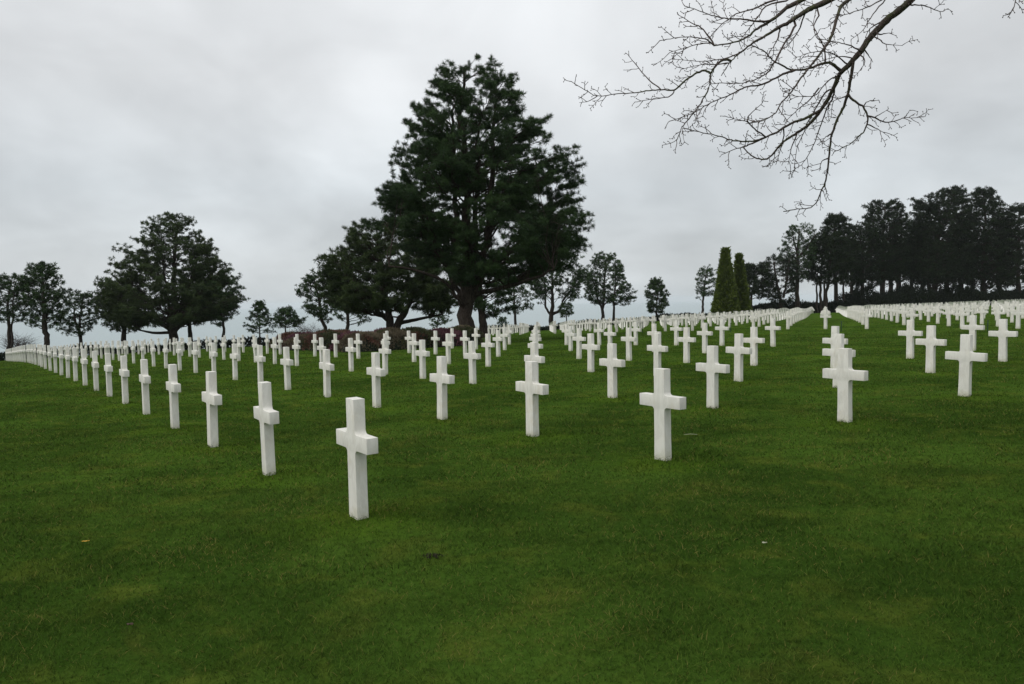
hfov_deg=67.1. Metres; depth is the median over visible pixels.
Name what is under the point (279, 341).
marble cross
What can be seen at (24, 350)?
marble cross
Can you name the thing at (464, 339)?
marble cross
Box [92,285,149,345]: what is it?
pine tree
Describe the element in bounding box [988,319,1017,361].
marble cross
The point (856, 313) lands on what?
marble cross
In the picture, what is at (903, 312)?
marble cross
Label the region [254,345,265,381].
marble cross
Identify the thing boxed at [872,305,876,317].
marble cross
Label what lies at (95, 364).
marble cross
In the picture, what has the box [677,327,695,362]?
marble cross
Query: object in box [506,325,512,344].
marble cross
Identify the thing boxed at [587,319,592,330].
marble cross
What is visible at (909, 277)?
pine tree
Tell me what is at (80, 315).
pine tree
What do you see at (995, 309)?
marble cross
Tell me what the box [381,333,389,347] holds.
marble cross
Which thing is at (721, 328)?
marble cross
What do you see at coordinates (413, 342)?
marble cross
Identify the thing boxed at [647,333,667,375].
marble cross
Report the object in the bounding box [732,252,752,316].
clipped yew
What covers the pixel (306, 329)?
bare bush
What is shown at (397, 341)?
heather bush
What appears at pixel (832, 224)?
pine tree
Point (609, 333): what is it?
marble cross
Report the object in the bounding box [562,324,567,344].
marble cross
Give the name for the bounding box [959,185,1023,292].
tree
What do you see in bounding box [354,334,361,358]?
marble cross
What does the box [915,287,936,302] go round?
evergreen shrub
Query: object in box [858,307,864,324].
marble cross
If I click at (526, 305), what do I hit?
pine tree
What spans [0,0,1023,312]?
sky
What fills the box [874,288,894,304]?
evergreen shrub
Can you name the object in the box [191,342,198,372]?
marble cross
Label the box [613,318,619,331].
marble cross
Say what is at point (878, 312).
marble cross
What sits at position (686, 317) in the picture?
marble cross
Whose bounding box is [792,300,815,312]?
evergreen shrub
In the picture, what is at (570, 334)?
marble cross
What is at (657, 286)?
pine tree
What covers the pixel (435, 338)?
marble cross
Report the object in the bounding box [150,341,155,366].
marble cross
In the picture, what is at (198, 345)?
marble cross
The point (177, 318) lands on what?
pine tree
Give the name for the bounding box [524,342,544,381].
marble cross
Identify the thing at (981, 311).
marble cross
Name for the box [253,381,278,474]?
marble cross
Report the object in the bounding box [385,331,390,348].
marble cross
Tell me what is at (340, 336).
heather bush
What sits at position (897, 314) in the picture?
marble cross
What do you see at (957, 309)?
marble cross
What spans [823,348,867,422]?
marble cross
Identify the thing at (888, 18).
bare tree
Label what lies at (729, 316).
marble cross
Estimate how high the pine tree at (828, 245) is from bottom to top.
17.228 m
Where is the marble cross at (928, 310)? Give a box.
[923,305,933,321]
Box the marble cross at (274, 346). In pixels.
[271,337,277,363]
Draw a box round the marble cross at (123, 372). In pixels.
[119,356,129,403]
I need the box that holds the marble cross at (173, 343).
[172,338,175,354]
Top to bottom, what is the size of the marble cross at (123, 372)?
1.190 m
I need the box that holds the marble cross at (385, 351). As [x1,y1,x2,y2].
[379,339,390,374]
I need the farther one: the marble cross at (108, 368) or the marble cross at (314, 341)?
the marble cross at (314, 341)
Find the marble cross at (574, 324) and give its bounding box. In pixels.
[571,320,576,332]
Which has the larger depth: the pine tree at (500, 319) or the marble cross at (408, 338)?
the pine tree at (500, 319)
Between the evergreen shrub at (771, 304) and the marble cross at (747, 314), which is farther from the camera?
the evergreen shrub at (771, 304)
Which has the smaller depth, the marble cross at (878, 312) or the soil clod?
the soil clod
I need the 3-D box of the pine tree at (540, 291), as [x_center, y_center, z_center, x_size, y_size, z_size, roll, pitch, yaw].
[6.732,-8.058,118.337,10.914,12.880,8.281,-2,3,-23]
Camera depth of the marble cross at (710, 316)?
59.83 m
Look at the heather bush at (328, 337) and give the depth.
43.62 m
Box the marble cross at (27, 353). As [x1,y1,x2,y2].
[26,345,28,361]
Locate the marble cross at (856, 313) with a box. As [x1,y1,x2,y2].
[853,306,857,320]
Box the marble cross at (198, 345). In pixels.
[197,337,200,357]
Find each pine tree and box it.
[0,272,31,349]
[17,260,73,346]
[54,290,103,345]
[92,211,245,350]
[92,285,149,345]
[174,273,222,347]
[201,278,250,347]
[242,300,275,344]
[270,304,307,331]
[294,272,335,329]
[309,218,459,328]
[328,251,371,328]
[360,52,594,333]
[428,311,451,327]
[473,274,521,337]
[492,276,539,324]
[496,316,508,333]
[527,253,590,323]
[557,301,574,320]
[582,250,637,324]
[644,277,670,315]
[694,264,716,312]
[744,262,775,309]
[757,253,808,309]
[775,222,818,307]
[804,230,855,312]
[818,211,865,300]
[839,242,858,293]
[847,221,890,290]
[857,197,913,295]
[885,218,922,288]
[897,256,930,286]
[969,242,989,287]
[986,217,1007,289]
[994,202,1023,293]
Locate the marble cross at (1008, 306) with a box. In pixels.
[1003,302,1010,316]
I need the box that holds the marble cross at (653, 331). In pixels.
[647,324,660,351]
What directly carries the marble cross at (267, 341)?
on the ground at (496, 627)
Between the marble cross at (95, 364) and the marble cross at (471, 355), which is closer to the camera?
the marble cross at (471, 355)
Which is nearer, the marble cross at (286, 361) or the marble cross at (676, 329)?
the marble cross at (286, 361)
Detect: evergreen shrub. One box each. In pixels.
[752,303,770,310]
[761,301,778,308]
[783,299,803,308]
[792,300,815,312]
[810,301,830,312]
[822,300,843,312]
[832,300,852,307]
[838,288,865,305]
[858,287,883,305]
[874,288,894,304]
[885,289,908,305]
[892,281,925,304]
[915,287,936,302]
[933,288,952,303]
[940,282,965,302]
[961,285,981,300]
[976,290,1001,304]
[990,287,1018,300]
[1012,286,1023,298]
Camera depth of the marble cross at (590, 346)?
20.89 m
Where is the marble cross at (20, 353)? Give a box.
[19,346,21,361]
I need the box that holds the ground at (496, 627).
[0,305,1023,683]
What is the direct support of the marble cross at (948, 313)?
on the ground at (496, 627)
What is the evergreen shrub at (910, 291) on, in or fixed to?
on the ground at (496, 627)
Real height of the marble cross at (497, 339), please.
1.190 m
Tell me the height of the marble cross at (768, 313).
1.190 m
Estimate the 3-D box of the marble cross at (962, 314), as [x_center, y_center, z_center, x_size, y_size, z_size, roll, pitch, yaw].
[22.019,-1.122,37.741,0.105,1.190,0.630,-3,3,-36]
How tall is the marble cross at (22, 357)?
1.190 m
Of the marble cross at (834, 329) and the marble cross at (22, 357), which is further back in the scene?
the marble cross at (22, 357)
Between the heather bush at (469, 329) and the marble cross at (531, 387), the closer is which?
the marble cross at (531, 387)
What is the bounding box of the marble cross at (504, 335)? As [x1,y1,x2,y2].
[500,328,508,349]
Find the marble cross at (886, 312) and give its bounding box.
[882,305,889,319]
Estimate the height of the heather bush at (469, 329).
1.342 m
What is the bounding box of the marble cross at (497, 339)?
[493,330,502,356]
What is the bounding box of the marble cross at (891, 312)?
[887,305,892,320]
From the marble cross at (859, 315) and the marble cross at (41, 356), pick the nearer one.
the marble cross at (41, 356)
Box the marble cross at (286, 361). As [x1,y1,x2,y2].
[280,347,292,389]
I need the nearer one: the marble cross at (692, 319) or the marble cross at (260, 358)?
the marble cross at (260, 358)
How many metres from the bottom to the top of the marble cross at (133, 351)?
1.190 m
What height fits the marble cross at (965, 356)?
1.190 m
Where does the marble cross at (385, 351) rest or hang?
on the ground at (496, 627)
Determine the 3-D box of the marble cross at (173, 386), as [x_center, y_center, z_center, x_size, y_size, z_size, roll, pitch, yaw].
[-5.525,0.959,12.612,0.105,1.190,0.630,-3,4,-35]
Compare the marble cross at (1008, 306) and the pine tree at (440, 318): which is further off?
the pine tree at (440, 318)
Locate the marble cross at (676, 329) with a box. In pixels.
[670,320,682,344]
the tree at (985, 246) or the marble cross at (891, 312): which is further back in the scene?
the tree at (985, 246)
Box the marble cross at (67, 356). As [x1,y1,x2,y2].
[65,347,69,377]
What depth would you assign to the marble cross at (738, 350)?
16.91 m
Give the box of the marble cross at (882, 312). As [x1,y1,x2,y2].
[878,305,883,318]
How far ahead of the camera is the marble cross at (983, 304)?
54.19 m
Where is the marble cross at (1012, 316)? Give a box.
[1006,305,1015,322]
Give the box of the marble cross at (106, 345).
[105,341,107,352]
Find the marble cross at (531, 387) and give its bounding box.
[516,361,548,436]
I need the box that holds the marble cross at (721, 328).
[715,319,728,345]
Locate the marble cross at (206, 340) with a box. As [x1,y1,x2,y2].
[205,336,208,350]
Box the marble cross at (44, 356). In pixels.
[43,345,46,368]
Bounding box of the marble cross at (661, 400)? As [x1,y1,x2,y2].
[640,368,685,460]
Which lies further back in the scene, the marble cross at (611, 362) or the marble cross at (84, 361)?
the marble cross at (84, 361)
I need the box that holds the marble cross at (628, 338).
[621,328,636,360]
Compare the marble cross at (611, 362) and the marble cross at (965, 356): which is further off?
the marble cross at (611, 362)
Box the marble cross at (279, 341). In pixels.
[277,334,282,354]
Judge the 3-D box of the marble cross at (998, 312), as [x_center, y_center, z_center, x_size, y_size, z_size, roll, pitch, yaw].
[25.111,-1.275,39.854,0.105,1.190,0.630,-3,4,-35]
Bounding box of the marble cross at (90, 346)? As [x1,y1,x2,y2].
[89,342,91,357]
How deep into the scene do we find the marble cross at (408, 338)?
36.94 m
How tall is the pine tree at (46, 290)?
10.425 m
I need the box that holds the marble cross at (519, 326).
[517,323,522,334]
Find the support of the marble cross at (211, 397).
on the ground at (496, 627)
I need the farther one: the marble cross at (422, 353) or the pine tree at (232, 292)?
the pine tree at (232, 292)
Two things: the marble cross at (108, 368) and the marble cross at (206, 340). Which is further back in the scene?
the marble cross at (206, 340)
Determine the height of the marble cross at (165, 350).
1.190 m
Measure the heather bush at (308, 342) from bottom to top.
1.392 m
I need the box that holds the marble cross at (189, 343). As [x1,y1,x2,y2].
[187,337,191,356]
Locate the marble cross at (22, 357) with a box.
[21,346,23,361]
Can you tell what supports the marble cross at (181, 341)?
on the ground at (496, 627)
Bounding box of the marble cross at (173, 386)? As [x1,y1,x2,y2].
[166,364,180,428]
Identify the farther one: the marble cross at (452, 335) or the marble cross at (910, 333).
the marble cross at (452, 335)
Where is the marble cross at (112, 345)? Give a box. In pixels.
[111,341,114,359]
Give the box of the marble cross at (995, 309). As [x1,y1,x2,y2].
[991,304,1002,319]
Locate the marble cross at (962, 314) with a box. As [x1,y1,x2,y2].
[955,307,969,328]
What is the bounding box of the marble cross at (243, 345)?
[241,335,244,352]
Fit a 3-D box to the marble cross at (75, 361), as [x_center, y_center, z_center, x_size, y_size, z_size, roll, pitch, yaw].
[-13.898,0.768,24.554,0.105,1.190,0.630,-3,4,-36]
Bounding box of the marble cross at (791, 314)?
[790,309,795,325]
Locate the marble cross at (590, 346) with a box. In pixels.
[582,333,599,371]
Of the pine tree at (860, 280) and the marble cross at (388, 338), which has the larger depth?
the pine tree at (860, 280)
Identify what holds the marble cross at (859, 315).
on the ground at (496, 627)
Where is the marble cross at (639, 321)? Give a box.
[636,317,643,328]
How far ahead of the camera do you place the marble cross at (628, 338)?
24.99 m
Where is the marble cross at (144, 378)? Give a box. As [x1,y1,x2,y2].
[139,359,150,414]
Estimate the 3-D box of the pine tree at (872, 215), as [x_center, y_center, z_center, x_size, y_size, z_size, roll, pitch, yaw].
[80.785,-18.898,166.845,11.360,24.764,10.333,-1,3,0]
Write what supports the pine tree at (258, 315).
on the ground at (496, 627)
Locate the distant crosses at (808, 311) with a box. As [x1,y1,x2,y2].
[93,299,1023,352]
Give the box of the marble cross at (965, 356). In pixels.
[945,334,987,396]
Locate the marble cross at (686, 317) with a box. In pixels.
[683,314,689,326]
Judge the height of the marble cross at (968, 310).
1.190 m
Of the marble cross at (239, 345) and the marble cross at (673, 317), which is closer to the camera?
the marble cross at (239, 345)
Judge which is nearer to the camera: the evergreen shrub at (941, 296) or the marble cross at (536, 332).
the marble cross at (536, 332)
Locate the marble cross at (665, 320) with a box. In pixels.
[661,316,668,330]
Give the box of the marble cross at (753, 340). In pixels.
[743,327,764,365]
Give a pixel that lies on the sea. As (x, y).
(234, 326)
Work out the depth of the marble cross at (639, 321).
55.58 m
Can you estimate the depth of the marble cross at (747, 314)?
66.04 m
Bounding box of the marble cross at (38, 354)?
[37,344,39,365]
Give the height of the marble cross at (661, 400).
1.190 m
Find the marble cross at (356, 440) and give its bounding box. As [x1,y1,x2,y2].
[336,397,377,519]
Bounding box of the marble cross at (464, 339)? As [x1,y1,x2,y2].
[460,330,469,352]
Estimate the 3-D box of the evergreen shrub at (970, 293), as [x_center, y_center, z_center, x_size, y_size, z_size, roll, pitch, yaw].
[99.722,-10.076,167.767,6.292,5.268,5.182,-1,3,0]
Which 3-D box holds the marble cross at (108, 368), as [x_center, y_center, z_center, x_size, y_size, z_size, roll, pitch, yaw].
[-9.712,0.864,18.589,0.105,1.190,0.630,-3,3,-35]
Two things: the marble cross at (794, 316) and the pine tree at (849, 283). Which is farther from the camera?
the pine tree at (849, 283)
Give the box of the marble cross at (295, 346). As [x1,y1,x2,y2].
[292,337,299,365]
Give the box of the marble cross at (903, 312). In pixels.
[898,306,909,324]
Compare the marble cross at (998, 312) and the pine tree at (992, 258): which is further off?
the pine tree at (992, 258)
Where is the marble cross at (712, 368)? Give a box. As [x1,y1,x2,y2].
[696,346,729,408]
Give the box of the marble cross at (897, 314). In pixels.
[892,305,901,322]
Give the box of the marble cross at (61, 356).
[59,346,63,374]
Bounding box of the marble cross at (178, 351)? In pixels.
[176,341,181,369]
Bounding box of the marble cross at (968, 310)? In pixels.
[964,305,974,321]
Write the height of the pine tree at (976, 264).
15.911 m
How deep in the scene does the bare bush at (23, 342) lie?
81.66 m
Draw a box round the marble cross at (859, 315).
[855,306,861,322]
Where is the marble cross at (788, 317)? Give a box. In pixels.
[783,311,792,328]
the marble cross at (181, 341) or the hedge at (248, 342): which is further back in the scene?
the hedge at (248, 342)
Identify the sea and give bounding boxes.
[0,300,832,355]
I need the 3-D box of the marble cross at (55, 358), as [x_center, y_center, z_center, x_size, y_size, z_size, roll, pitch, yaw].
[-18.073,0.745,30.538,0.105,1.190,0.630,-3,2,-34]
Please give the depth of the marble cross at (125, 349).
38.53 m
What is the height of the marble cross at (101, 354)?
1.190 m
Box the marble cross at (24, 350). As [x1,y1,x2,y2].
[23,345,25,361]
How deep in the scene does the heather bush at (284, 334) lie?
49.99 m
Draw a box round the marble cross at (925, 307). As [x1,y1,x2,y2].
[922,304,926,315]
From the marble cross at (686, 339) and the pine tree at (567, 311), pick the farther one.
the pine tree at (567, 311)
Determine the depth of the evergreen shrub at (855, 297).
161.76 m
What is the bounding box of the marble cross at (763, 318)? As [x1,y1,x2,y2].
[761,310,767,324]
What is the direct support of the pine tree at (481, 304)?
on the ground at (496, 627)
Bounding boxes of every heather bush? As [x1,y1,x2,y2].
[269,331,301,349]
[282,331,311,349]
[282,333,311,350]
[302,329,342,350]
[308,330,347,351]
[327,331,355,351]
[337,331,392,352]
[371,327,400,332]
[376,328,417,349]
[399,326,438,348]
[422,327,462,347]
[448,325,484,345]
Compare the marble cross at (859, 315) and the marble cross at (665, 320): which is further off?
the marble cross at (665, 320)
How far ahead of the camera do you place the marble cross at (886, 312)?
56.10 m
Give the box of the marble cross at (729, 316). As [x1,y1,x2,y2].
[726,312,733,327]
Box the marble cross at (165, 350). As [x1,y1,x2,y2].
[163,341,168,367]
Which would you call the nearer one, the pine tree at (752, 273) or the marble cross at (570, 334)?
the marble cross at (570, 334)
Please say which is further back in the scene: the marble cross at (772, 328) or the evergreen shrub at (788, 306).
the evergreen shrub at (788, 306)
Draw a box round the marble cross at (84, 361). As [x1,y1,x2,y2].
[80,349,87,385]
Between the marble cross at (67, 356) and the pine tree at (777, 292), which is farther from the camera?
the pine tree at (777, 292)
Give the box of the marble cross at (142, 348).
[140,341,144,358]
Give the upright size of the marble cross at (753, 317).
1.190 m
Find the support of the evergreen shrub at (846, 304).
on the ground at (496, 627)
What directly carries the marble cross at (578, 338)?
on the ground at (496, 627)
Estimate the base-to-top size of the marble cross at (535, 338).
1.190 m
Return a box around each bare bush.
[0,332,39,348]
[285,324,321,332]
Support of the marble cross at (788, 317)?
on the ground at (496, 627)
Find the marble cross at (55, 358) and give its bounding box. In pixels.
[53,346,56,372]
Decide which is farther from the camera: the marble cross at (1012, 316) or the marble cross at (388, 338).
the marble cross at (1012, 316)
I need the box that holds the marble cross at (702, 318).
[698,313,705,327]
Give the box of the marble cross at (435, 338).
[431,331,439,353]
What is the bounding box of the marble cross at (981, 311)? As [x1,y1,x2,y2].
[976,306,987,323]
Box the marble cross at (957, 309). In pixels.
[952,304,959,319]
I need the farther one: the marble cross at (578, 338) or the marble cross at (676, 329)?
the marble cross at (676, 329)
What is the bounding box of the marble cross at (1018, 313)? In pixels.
[1010,306,1023,328]
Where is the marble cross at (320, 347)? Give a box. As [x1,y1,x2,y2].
[317,337,325,361]
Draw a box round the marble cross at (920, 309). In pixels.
[916,305,925,319]
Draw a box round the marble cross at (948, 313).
[943,306,955,325]
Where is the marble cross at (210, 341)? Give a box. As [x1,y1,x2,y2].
[208,337,211,358]
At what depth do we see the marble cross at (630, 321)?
61.70 m
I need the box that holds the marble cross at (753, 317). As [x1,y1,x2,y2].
[749,312,757,326]
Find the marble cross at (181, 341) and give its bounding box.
[180,337,183,355]
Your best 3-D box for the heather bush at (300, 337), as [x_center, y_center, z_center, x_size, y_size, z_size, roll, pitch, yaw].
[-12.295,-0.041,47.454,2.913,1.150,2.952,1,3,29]
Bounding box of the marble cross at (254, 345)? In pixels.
[252,337,257,361]
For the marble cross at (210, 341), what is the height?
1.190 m
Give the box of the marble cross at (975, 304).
[974,302,978,313]
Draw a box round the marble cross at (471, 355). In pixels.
[463,341,480,383]
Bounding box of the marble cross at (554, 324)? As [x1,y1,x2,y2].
[552,321,557,333]
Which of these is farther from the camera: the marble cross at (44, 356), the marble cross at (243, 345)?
the marble cross at (243, 345)
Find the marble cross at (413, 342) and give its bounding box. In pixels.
[409,333,418,361]
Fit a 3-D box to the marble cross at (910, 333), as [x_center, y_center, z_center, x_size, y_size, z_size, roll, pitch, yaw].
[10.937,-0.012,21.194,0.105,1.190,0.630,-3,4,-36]
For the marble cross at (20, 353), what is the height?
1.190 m
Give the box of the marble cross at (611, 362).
[599,343,624,397]
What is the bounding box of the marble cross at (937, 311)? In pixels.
[932,306,943,323]
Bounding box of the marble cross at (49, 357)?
[47,345,51,370]
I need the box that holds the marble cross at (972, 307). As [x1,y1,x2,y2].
[971,303,977,314]
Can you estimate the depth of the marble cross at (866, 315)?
41.66 m
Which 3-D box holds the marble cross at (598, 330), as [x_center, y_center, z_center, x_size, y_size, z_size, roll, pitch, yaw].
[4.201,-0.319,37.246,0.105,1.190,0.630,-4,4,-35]
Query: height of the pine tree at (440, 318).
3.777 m
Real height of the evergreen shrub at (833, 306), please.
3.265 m
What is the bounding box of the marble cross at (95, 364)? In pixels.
[91,351,98,390]
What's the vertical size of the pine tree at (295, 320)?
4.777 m
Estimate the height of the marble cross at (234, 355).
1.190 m
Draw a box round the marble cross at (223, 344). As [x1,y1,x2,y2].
[220,337,225,359]
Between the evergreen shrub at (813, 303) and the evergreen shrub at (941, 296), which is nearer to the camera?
the evergreen shrub at (813, 303)
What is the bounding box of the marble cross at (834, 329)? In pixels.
[822,326,847,367]
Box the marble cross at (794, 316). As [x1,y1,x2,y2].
[792,308,797,323]
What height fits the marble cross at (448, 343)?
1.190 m
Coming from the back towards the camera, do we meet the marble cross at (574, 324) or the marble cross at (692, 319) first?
the marble cross at (574, 324)
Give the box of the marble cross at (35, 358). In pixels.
[33,344,36,364]
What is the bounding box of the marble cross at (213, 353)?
[209,343,217,371]
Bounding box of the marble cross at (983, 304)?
[979,303,988,317]
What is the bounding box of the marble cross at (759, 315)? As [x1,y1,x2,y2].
[755,311,763,326]
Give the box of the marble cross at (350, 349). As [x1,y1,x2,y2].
[345,338,355,370]
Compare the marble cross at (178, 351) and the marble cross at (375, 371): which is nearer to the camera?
the marble cross at (375, 371)
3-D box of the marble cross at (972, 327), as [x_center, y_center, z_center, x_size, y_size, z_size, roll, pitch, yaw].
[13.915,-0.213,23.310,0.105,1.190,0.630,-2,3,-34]
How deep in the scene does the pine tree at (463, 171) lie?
45.29 m
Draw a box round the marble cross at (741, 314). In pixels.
[739,311,745,323]
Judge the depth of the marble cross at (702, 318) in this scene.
55.74 m
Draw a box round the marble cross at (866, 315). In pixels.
[861,309,872,328]
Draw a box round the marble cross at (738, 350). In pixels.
[726,333,751,381]
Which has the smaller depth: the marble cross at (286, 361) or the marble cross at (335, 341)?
the marble cross at (286, 361)
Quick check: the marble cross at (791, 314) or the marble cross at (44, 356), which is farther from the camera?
the marble cross at (791, 314)
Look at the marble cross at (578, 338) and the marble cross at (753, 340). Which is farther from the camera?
the marble cross at (578, 338)
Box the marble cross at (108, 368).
[104,353,112,396]
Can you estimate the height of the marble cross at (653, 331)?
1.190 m
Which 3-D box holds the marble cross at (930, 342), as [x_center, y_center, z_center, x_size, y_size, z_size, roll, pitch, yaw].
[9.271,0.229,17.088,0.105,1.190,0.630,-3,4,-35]
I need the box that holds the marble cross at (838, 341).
[822,334,855,387]
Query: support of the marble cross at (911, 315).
on the ground at (496, 627)
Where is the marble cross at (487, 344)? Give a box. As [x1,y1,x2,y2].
[481,334,494,366]
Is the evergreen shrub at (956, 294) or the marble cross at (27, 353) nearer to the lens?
the marble cross at (27, 353)
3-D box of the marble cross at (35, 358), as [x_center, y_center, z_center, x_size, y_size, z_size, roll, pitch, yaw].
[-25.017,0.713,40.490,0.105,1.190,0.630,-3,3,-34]
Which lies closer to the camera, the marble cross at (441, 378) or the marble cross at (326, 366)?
the marble cross at (441, 378)
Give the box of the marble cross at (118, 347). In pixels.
[117,341,120,360]
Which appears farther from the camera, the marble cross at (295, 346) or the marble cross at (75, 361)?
the marble cross at (295, 346)
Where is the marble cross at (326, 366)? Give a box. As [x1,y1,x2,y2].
[319,349,333,396]
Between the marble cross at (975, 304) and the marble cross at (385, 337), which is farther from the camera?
the marble cross at (975, 304)
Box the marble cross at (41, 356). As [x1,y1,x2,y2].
[39,345,42,366]
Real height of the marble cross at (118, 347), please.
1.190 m
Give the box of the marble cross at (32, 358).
[30,344,33,363]
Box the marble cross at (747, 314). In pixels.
[746,311,750,322]
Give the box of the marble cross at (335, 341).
[332,334,338,356]
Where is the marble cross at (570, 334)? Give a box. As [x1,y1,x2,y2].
[565,326,575,350]
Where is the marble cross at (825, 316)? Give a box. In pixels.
[820,310,830,328]
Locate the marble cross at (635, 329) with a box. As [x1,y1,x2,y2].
[632,322,640,344]
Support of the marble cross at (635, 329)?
on the ground at (496, 627)
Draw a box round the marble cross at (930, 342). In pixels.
[916,325,946,372]
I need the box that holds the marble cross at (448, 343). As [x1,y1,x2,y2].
[442,333,453,363]
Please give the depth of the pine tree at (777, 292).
150.65 m
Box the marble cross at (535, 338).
[528,333,542,348]
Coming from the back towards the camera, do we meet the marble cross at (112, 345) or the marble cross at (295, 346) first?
the marble cross at (112, 345)
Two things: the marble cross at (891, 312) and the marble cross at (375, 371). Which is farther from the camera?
the marble cross at (891, 312)
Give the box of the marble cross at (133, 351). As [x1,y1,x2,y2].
[131,341,134,362]
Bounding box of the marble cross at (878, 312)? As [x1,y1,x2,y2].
[875,305,879,317]
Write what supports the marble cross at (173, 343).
on the ground at (496, 627)
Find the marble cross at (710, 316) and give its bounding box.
[707,312,713,325]
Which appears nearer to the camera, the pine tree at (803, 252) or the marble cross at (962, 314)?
the marble cross at (962, 314)
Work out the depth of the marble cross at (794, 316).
53.84 m
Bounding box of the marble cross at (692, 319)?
[688,315,696,330]
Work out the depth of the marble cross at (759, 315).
51.73 m
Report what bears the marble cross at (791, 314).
on the ground at (496, 627)
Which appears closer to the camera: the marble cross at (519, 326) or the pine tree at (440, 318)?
the marble cross at (519, 326)
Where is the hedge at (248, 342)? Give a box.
[0,310,769,360]
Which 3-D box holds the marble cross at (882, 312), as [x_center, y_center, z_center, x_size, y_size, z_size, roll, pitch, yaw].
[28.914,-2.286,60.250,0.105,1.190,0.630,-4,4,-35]
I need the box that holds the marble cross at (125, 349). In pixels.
[123,341,126,355]
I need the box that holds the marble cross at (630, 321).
[627,317,633,327]
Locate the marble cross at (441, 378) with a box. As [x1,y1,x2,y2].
[430,356,454,419]
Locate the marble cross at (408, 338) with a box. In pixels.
[405,331,411,352]
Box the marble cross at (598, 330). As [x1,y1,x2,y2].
[594,323,603,344]
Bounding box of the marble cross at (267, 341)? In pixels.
[264,334,269,353]
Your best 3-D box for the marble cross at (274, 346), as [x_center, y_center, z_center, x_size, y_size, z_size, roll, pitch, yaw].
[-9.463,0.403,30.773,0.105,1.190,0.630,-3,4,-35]
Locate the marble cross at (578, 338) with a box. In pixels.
[572,328,585,358]
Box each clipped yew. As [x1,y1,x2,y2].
[710,246,740,317]
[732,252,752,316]
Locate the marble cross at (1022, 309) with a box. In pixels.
[1021,303,1023,318]
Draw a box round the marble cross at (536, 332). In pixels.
[529,329,540,340]
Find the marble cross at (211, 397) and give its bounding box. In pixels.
[202,371,221,447]
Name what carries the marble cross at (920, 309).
on the ground at (496, 627)
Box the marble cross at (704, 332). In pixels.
[697,323,712,352]
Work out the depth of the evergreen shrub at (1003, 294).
166.71 m
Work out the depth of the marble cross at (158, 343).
50.62 m
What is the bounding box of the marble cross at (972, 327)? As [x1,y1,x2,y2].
[961,315,984,350]
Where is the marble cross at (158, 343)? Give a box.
[157,338,159,354]
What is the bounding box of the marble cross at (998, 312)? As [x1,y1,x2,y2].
[991,306,1005,326]
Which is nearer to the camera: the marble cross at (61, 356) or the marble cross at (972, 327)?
the marble cross at (972, 327)
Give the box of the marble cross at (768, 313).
[765,309,771,322]
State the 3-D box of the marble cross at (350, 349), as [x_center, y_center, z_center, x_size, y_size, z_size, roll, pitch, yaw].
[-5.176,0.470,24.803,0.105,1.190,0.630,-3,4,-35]
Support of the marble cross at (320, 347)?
on the ground at (496, 627)
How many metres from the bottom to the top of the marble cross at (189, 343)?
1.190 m
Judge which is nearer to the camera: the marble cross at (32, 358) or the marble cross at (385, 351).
the marble cross at (385, 351)
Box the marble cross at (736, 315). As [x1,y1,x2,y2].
[732,311,739,324]
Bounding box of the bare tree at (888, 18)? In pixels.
[563,0,1023,220]
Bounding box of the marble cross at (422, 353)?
[415,340,429,378]
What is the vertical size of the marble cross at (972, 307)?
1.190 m
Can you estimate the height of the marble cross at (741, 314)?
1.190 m
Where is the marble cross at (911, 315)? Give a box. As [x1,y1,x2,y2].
[906,308,918,319]
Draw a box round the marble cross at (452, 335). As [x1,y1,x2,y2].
[450,328,455,347]
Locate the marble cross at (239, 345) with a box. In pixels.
[237,337,241,360]
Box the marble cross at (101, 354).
[99,341,102,358]
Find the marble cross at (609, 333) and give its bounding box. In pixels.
[604,325,615,343]
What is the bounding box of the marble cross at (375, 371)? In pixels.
[366,352,385,407]
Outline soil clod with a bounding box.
[421,552,443,558]
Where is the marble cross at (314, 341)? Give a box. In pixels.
[311,334,317,355]
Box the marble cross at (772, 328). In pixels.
[765,318,780,346]
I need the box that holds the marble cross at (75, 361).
[72,347,77,380]
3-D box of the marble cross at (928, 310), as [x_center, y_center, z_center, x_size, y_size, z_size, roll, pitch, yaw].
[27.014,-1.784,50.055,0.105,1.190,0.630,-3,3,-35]
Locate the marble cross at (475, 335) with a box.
[472,328,479,348]
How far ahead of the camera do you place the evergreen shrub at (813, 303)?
159.07 m
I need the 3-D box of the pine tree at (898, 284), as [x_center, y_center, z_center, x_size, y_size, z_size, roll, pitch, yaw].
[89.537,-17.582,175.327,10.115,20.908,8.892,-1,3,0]
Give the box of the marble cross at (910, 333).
[898,320,922,358]
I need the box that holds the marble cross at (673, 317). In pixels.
[670,314,674,326]
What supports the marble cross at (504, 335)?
on the ground at (496, 627)
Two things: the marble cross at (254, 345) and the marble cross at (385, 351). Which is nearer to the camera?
the marble cross at (385, 351)
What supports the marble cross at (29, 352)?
on the ground at (496, 627)
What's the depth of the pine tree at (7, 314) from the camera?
79.47 m
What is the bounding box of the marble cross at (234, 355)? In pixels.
[230,344,239,379]
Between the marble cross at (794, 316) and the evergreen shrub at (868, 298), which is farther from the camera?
the evergreen shrub at (868, 298)
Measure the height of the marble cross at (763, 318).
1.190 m
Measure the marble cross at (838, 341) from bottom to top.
1.190 m
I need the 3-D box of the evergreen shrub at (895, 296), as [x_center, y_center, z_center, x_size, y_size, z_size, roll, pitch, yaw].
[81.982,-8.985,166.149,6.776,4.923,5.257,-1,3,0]
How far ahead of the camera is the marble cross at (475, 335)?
39.06 m
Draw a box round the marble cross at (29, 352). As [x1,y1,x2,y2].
[28,344,30,362]

